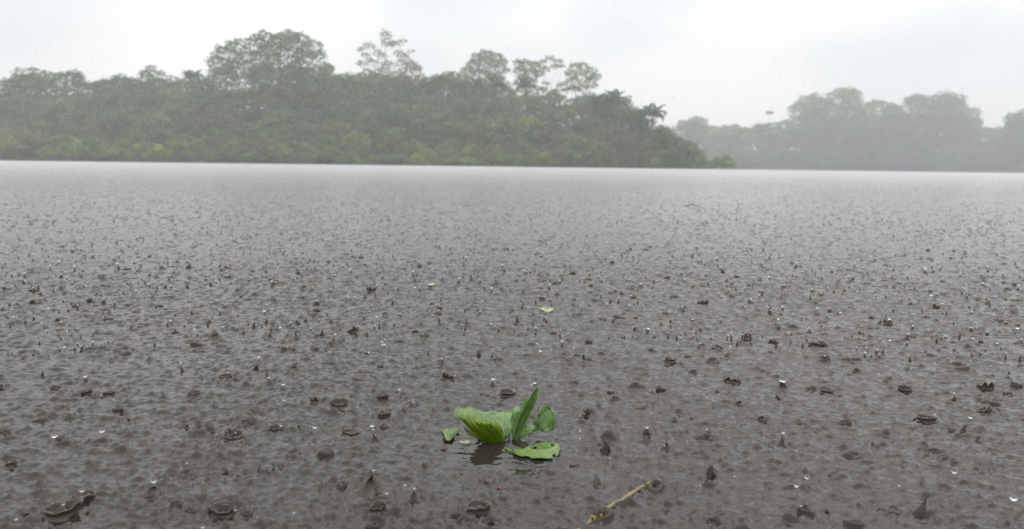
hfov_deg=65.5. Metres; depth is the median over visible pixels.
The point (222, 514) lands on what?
splash crown
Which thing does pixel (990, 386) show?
splash crown
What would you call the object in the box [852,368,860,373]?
water swell
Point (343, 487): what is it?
water swell
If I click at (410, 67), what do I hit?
brownish tree
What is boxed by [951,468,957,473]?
water drop
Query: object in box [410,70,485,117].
tree
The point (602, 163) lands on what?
shrub
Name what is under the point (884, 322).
splash crown
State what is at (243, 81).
tree
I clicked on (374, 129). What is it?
tree
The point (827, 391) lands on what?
splash crown
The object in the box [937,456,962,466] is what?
water swell
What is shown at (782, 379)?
rain splash
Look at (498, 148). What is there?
shrub
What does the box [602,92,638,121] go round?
tree
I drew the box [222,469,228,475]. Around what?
rain splash
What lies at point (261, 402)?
water swell
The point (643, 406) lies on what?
water swell
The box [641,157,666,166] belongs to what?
shrub
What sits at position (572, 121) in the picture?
tree
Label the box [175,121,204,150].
tree
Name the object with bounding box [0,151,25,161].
shrub
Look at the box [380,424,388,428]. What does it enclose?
water swell
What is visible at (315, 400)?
splash crown
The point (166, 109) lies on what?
tree
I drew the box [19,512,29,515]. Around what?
water swell
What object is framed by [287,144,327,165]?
shrub
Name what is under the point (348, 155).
shrub
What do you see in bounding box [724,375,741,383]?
splash crown
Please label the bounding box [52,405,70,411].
water swell
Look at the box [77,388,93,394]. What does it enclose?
splash crown
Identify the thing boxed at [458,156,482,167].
shrub
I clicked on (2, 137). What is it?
shrub
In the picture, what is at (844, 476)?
water swell
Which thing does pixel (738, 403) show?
rain splash
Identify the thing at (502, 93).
tree
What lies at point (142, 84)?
tree
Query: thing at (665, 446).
rain splash
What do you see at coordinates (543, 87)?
tree
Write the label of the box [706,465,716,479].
rain splash
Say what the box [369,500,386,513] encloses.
splash crown
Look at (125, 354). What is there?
water swell
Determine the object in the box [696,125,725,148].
tree
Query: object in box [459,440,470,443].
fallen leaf
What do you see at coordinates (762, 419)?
rain splash
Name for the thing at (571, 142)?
shrub
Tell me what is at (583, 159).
shrub
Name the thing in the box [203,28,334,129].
domed tree
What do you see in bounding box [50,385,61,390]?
water swell
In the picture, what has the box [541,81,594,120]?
tree
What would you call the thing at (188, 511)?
water swell
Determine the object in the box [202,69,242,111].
tree
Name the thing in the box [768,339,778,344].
water swell
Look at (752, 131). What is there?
tree
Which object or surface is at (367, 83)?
tree
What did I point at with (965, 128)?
tree
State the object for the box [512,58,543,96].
pale domed tree
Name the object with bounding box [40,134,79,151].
shrub
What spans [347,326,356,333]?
splash crown
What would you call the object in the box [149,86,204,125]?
tree
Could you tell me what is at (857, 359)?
water swell
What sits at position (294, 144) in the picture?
shrub
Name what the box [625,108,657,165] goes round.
round tree
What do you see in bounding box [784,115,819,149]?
tree
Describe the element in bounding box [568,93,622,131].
tree
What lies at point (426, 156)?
shrub
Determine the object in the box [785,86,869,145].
broad tree
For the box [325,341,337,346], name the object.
water swell
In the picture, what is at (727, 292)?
splashes
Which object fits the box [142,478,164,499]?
rain splash
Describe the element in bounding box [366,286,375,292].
splash crown
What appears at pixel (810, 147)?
tree
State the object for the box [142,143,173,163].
shrub
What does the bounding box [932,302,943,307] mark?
splash crown
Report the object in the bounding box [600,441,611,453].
rain splash
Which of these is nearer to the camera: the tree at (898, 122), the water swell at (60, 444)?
the water swell at (60, 444)
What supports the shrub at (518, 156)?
on the hill
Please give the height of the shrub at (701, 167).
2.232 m
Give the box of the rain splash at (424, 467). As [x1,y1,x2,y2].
[419,463,427,469]
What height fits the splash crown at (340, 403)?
0.020 m
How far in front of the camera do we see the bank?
332.21 m
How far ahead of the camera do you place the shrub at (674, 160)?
149.89 m
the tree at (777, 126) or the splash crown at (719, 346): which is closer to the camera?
the splash crown at (719, 346)
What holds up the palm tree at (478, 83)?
on the hill
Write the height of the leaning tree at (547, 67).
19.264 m
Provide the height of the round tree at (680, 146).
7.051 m
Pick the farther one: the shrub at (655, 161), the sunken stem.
the shrub at (655, 161)
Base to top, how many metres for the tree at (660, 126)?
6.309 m
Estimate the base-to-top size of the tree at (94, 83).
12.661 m
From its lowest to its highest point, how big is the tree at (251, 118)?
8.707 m
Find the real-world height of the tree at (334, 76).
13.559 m
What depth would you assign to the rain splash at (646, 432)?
1.50 m
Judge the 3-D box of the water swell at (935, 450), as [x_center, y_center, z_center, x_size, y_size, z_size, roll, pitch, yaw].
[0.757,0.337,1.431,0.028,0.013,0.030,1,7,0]
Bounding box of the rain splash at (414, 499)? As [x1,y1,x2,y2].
[409,486,420,503]
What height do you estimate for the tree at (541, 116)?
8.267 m
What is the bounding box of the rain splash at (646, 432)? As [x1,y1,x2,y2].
[642,425,651,436]
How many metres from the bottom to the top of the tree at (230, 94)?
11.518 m
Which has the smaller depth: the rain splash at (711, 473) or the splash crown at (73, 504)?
the splash crown at (73, 504)
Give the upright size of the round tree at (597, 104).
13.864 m
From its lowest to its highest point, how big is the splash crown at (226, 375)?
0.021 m
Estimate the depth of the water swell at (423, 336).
2.33 m
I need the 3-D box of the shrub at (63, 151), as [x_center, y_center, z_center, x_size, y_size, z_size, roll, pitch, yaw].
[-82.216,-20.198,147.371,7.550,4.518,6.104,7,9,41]
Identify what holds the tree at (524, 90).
on the hill
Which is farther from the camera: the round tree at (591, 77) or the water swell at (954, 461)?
the round tree at (591, 77)
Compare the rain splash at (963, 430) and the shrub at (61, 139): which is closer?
the rain splash at (963, 430)
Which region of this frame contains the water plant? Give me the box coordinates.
[442,387,560,458]
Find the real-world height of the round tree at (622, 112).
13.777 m
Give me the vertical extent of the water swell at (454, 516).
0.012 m
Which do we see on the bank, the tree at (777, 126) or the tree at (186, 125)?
the tree at (777, 126)
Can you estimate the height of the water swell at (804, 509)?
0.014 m
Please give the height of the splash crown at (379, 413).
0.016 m
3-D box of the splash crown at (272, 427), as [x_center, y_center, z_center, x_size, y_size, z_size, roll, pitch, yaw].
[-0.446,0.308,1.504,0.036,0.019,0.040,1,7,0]
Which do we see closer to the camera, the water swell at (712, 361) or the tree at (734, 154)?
the water swell at (712, 361)
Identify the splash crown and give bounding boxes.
[4,459,18,465]
[41,496,83,521]
[69,487,96,503]
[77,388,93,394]
[100,389,117,396]
[111,407,124,413]
[178,422,188,428]
[186,389,202,397]
[209,502,236,518]
[219,371,232,377]
[219,426,243,441]
[269,423,281,431]
[280,346,287,352]
[309,396,320,404]
[325,397,351,410]
[341,428,358,435]
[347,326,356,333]
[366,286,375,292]
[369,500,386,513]
[377,392,388,402]
[377,410,390,416]
[442,372,455,380]
[465,498,491,513]
[499,388,518,397]
[578,408,590,417]
[584,340,592,343]
[656,385,665,391]
[665,356,675,363]
[697,299,708,304]
[711,344,723,348]
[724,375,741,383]
[741,332,752,341]
[808,340,827,346]
[820,388,833,394]
[876,317,892,325]
[897,384,912,392]
[915,413,937,423]
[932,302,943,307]
[974,406,993,415]
[977,381,995,389]
[993,317,1009,322]
[1009,380,1023,389]
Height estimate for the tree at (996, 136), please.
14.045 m
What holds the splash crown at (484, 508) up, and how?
on the water
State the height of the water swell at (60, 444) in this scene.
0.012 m
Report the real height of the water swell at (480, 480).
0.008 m
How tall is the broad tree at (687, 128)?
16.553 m
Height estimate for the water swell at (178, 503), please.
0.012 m
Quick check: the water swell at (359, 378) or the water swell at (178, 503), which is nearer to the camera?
the water swell at (178, 503)
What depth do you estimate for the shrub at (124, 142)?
151.22 m
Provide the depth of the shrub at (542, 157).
148.54 m
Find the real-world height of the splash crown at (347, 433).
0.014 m
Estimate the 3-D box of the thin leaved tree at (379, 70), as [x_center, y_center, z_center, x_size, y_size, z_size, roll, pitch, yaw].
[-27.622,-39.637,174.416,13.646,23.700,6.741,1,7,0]
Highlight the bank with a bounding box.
[702,149,1022,172]
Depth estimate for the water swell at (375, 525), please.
1.09 m
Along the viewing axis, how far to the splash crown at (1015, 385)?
1.85 m
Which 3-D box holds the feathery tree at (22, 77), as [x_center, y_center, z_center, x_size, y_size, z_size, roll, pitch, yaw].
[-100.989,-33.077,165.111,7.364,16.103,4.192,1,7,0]
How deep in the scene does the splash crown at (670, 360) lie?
2.04 m
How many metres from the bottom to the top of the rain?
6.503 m
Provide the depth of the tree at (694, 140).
339.81 m
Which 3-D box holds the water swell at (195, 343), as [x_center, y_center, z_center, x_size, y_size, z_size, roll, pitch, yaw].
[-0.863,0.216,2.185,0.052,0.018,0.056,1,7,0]
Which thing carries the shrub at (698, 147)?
on the hill
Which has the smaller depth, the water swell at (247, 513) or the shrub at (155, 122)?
the water swell at (247, 513)
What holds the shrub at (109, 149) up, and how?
on the hill
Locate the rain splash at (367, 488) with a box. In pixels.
[348,467,389,498]
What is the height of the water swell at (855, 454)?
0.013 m
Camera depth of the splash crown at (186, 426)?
1.51 m
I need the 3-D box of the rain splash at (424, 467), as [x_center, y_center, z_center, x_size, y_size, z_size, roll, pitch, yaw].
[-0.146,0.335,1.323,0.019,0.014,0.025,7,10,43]
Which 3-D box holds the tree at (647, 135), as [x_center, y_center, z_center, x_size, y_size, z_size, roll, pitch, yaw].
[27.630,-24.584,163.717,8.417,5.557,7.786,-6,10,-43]
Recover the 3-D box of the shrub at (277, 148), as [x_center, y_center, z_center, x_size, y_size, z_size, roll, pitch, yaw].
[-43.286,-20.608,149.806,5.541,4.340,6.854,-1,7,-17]
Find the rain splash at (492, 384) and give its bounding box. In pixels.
[490,375,494,386]
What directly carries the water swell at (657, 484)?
on the water
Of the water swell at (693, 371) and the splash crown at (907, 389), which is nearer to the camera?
the splash crown at (907, 389)
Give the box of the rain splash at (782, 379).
[774,376,786,389]
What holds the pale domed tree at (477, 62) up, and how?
on the hill
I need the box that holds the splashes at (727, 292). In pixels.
[0,169,1023,373]
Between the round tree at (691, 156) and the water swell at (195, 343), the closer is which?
the water swell at (195, 343)
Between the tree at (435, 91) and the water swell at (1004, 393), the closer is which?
the water swell at (1004, 393)
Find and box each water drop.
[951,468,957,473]
[1010,494,1017,500]
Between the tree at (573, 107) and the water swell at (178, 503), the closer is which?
the water swell at (178, 503)
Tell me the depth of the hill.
150.71 m
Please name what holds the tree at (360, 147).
on the hill
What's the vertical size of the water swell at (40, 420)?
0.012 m
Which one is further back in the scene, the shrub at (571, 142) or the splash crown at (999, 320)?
the shrub at (571, 142)
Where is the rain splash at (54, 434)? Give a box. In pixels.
[51,431,60,441]
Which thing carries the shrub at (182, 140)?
on the hill
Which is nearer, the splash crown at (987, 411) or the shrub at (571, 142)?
the splash crown at (987, 411)
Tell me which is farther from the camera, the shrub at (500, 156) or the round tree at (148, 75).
the round tree at (148, 75)
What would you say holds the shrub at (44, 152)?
on the hill
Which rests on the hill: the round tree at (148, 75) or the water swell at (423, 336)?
the round tree at (148, 75)
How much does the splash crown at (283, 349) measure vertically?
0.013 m
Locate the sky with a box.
[0,0,1023,151]
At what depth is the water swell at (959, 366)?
2.04 m
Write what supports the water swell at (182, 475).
on the water
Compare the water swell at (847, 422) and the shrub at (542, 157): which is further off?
the shrub at (542, 157)
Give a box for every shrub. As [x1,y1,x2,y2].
[0,125,24,142]
[0,128,56,158]
[0,134,25,157]
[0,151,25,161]
[32,148,61,161]
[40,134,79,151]
[48,143,88,162]
[68,135,113,159]
[93,145,126,160]
[110,135,139,157]
[123,143,146,160]
[126,112,178,143]
[137,127,182,153]
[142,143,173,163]
[163,133,202,151]
[193,148,220,163]
[242,151,269,161]
[246,136,287,159]
[266,144,294,162]
[279,140,315,157]
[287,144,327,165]
[316,145,342,165]
[335,152,366,165]
[399,138,425,155]
[408,147,444,166]
[432,139,465,158]
[435,155,465,165]
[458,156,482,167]
[460,144,485,159]
[479,143,509,162]
[484,151,510,165]
[502,115,577,154]
[505,152,536,167]
[533,150,555,165]
[552,156,575,165]
[555,136,606,165]
[569,151,599,166]
[592,158,623,168]
[624,157,647,166]
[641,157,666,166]
[665,154,683,165]
[667,162,692,169]
[685,142,705,153]
[693,165,713,169]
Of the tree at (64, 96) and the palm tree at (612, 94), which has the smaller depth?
the palm tree at (612, 94)
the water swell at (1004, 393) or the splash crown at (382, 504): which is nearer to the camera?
the splash crown at (382, 504)
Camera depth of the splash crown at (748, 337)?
2.33 m
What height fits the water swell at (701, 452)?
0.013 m
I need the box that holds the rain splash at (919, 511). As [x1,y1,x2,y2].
[912,497,930,519]
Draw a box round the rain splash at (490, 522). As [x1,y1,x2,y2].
[486,517,495,524]
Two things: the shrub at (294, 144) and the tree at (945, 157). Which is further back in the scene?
the tree at (945, 157)
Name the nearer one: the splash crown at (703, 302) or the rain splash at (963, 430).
the rain splash at (963, 430)
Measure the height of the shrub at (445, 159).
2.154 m
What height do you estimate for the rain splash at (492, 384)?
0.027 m
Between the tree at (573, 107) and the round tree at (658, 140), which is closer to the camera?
the round tree at (658, 140)
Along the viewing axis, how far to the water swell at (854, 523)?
1.12 m
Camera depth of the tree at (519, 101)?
170.26 m
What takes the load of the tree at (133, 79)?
on the hill
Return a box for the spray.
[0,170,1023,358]
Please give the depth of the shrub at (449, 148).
151.38 m
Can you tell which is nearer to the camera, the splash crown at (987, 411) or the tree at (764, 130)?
the splash crown at (987, 411)
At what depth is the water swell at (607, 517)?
1.14 m
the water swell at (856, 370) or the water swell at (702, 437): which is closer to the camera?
the water swell at (702, 437)
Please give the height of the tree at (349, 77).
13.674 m
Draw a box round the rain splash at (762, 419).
[754,416,768,422]
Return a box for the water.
[0,162,1023,528]
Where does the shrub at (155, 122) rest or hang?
on the hill
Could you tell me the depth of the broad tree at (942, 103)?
331.11 m
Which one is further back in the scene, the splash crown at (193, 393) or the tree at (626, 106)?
the tree at (626, 106)
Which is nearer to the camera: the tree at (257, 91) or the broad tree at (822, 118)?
the tree at (257, 91)
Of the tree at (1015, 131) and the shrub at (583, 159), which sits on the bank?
the tree at (1015, 131)
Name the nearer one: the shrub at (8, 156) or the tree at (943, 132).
the shrub at (8, 156)
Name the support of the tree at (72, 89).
on the hill
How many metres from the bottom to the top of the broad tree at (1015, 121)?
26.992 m
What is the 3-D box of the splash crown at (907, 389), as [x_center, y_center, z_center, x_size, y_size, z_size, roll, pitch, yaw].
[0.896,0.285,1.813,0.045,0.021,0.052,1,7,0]
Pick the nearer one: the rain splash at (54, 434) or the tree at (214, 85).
the rain splash at (54, 434)
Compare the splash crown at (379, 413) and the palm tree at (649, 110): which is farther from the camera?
the palm tree at (649, 110)
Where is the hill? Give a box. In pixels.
[0,119,688,169]
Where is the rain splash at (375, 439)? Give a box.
[370,422,379,443]
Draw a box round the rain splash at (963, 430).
[959,415,972,432]
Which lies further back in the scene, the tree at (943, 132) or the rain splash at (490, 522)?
the tree at (943, 132)
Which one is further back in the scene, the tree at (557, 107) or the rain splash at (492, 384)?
the tree at (557, 107)
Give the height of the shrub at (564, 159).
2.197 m
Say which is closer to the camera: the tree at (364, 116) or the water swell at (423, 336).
the water swell at (423, 336)
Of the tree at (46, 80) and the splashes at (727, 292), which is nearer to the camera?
the splashes at (727, 292)
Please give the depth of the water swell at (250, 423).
1.53 m
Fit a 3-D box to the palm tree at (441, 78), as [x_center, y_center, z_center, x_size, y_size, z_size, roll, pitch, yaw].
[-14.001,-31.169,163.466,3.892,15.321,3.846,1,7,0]
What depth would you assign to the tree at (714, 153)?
331.64 m
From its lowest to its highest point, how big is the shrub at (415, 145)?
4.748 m
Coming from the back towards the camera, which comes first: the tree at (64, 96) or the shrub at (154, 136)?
the tree at (64, 96)
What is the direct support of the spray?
on the water
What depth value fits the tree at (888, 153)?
324.53 m
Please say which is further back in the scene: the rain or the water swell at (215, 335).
the rain
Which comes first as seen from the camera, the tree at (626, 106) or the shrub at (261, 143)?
the shrub at (261, 143)
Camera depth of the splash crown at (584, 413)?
1.61 m
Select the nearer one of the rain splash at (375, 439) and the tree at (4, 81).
the rain splash at (375, 439)
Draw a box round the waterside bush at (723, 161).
[708,153,737,170]
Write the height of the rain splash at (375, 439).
0.041 m
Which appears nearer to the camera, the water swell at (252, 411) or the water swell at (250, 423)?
the water swell at (250, 423)
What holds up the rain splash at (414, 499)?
on the water
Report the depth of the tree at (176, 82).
179.80 m
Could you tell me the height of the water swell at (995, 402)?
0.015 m
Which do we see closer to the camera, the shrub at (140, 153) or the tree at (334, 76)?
the shrub at (140, 153)
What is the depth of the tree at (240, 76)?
178.92 m
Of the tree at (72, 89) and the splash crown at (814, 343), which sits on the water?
the splash crown at (814, 343)
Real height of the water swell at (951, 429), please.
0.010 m
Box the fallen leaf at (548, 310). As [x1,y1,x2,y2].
[540,307,553,311]
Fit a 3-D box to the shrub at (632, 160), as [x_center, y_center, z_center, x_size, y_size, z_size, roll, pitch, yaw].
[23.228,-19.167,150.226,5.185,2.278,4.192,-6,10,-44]
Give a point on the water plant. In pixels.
(492, 427)
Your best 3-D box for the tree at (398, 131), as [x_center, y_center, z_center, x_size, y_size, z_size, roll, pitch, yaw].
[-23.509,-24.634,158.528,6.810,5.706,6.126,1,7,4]
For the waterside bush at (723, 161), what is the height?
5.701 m
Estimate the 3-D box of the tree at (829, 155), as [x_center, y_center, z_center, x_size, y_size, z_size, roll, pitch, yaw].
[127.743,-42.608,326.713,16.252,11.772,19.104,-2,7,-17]
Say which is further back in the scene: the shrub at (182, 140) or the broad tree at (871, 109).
the broad tree at (871, 109)
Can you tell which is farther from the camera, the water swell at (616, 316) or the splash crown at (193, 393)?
the water swell at (616, 316)
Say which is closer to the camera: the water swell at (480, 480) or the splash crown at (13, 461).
the water swell at (480, 480)
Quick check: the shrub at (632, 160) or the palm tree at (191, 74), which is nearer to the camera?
the shrub at (632, 160)
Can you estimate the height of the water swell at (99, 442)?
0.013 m
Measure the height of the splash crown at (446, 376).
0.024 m
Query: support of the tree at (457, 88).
on the hill
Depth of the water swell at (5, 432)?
1.46 m
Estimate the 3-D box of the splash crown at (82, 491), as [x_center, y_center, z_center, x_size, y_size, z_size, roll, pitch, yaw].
[-0.637,0.342,1.185,0.050,0.023,0.057,1,7,0]
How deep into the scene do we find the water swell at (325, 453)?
1.37 m
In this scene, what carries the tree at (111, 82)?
on the hill
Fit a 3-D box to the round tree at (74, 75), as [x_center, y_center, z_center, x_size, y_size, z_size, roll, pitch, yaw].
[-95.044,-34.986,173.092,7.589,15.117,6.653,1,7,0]
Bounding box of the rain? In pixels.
[0,0,1022,274]
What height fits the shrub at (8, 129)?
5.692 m
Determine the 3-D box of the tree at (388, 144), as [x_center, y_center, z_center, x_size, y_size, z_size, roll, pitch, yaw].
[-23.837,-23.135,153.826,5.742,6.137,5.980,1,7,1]
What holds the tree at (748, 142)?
on the bank
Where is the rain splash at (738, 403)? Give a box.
[733,400,743,406]
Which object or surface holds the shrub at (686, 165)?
on the hill
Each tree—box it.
[0,70,73,119]
[0,77,30,116]
[7,66,40,119]
[34,72,84,94]
[34,92,89,129]
[51,68,91,108]
[59,84,97,98]
[76,79,118,109]
[93,73,139,123]
[111,105,165,141]
[112,76,153,97]
[135,79,184,111]
[136,64,167,105]
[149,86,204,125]
[155,103,191,137]
[157,75,205,100]
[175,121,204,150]
[180,70,204,147]
[181,74,230,110]
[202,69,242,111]
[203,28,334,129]
[207,86,266,134]
[219,71,261,103]
[224,83,300,125]
[227,76,274,108]
[234,105,271,135]
[306,69,350,112]
[327,72,377,118]
[338,131,373,158]
[349,107,387,147]
[350,67,397,123]
[351,122,382,150]
[355,28,415,123]
[375,129,401,158]
[378,126,408,149]
[394,53,426,125]
[396,78,445,121]
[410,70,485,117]
[436,74,452,144]
[445,85,492,118]
[459,49,510,87]
[466,77,493,136]
[472,81,516,119]
[484,75,507,143]
[498,92,549,119]
[503,82,545,115]
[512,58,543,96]
[515,78,539,148]
[520,91,568,130]
[522,111,552,145]
[528,78,565,109]
[537,55,566,123]
[539,109,580,143]
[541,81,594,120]
[555,103,602,135]
[564,61,601,132]
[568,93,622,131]
[587,93,616,154]
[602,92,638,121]
[604,89,627,161]
[611,95,643,163]
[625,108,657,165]
[628,133,660,146]
[637,103,666,167]
[647,127,678,165]
[653,124,672,134]
[660,135,694,167]
[671,115,709,139]
[679,120,709,148]
[681,145,705,169]
[682,157,705,169]
[683,136,701,146]
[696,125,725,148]
[705,151,723,161]
[716,123,745,148]
[725,149,747,168]
[734,127,759,148]
[734,137,760,156]
[744,122,775,149]
[769,118,800,151]
[770,127,808,153]
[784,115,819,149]
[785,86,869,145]
[790,128,828,153]
[803,146,850,169]
[853,97,912,140]
[873,90,984,155]
[873,145,905,170]
[874,111,918,140]
[920,115,958,150]
[921,150,965,171]
[940,115,986,152]
[968,127,1000,151]
[985,125,1008,152]
[990,108,1023,172]
[1003,121,1023,146]
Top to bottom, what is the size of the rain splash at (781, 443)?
0.032 m
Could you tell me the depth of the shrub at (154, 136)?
151.61 m
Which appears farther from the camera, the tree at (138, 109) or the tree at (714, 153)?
the tree at (714, 153)
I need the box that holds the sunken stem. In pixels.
[577,478,661,528]
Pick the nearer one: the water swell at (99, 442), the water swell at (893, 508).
the water swell at (893, 508)
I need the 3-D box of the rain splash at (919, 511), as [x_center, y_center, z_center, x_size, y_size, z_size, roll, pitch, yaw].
[0.599,0.356,1.165,0.039,0.034,0.042,1,7,0]
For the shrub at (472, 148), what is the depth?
152.08 m
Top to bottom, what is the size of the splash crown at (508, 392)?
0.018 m
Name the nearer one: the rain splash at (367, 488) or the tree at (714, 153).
the rain splash at (367, 488)
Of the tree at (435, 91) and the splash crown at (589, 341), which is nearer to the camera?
the splash crown at (589, 341)
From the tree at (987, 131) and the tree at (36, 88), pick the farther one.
the tree at (987, 131)
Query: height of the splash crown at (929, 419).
0.021 m
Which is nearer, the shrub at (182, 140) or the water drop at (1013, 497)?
the water drop at (1013, 497)
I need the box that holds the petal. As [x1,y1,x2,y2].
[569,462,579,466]
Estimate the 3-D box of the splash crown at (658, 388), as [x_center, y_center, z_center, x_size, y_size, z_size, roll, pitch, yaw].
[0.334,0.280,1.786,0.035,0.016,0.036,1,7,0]
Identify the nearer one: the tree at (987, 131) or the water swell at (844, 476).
the water swell at (844, 476)
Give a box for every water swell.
[0,430,11,435]
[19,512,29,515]
[30,416,48,422]
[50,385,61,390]
[51,440,74,449]
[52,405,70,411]
[88,438,110,447]
[119,350,130,355]
[168,500,182,511]
[173,469,197,480]
[185,506,195,513]
[189,341,203,346]
[207,331,219,337]
[240,419,253,427]
[241,510,252,516]
[246,408,260,415]
[256,398,266,404]
[316,449,334,457]
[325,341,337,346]
[337,481,347,490]
[350,374,372,381]
[365,521,380,528]
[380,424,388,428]
[420,333,429,337]
[449,512,461,523]
[478,478,487,483]
[589,507,614,524]
[612,314,627,318]
[624,401,647,409]
[645,479,665,494]
[688,369,696,373]
[693,432,717,442]
[693,450,705,454]
[704,357,720,365]
[707,516,720,525]
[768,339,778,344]
[795,504,816,517]
[817,354,830,361]
[828,471,847,479]
[838,419,851,426]
[841,449,863,459]
[842,518,865,528]
[844,355,862,360]
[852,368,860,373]
[877,504,899,515]
[928,448,939,454]
[935,361,976,371]
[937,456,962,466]
[941,427,955,432]
[978,398,1002,406]
[1002,391,1013,396]
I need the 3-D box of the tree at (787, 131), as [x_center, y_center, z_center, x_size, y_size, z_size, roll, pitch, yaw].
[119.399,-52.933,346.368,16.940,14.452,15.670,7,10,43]
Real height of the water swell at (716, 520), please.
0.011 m
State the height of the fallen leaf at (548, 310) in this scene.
0.007 m
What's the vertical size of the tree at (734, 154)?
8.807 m
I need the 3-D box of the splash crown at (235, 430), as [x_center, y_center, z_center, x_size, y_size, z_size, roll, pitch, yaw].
[-0.506,0.309,1.449,0.051,0.022,0.059,1,7,0]
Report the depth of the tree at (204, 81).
177.63 m
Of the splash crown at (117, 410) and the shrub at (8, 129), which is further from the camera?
the shrub at (8, 129)
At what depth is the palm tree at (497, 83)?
159.40 m
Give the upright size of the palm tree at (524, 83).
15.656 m
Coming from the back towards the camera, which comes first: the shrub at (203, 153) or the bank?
the bank
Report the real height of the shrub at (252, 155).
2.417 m
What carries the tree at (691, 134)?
on the bank
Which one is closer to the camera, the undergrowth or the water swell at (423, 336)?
the water swell at (423, 336)
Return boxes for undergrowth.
[2,124,693,169]
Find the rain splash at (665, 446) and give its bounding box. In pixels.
[660,442,670,450]
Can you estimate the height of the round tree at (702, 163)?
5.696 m
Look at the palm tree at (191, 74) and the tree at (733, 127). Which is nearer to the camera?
the palm tree at (191, 74)
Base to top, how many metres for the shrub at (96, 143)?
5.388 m
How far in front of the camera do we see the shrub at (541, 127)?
155.78 m
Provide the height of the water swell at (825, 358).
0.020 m
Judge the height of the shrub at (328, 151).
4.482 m
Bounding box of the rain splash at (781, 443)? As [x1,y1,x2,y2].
[776,430,785,447]
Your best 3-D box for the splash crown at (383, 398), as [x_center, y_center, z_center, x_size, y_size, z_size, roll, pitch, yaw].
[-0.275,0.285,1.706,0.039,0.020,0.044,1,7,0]
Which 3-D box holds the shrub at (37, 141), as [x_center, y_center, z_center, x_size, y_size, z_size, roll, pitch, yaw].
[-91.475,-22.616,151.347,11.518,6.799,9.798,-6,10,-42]
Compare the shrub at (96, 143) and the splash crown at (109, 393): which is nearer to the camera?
the splash crown at (109, 393)
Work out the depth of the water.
2.17 m

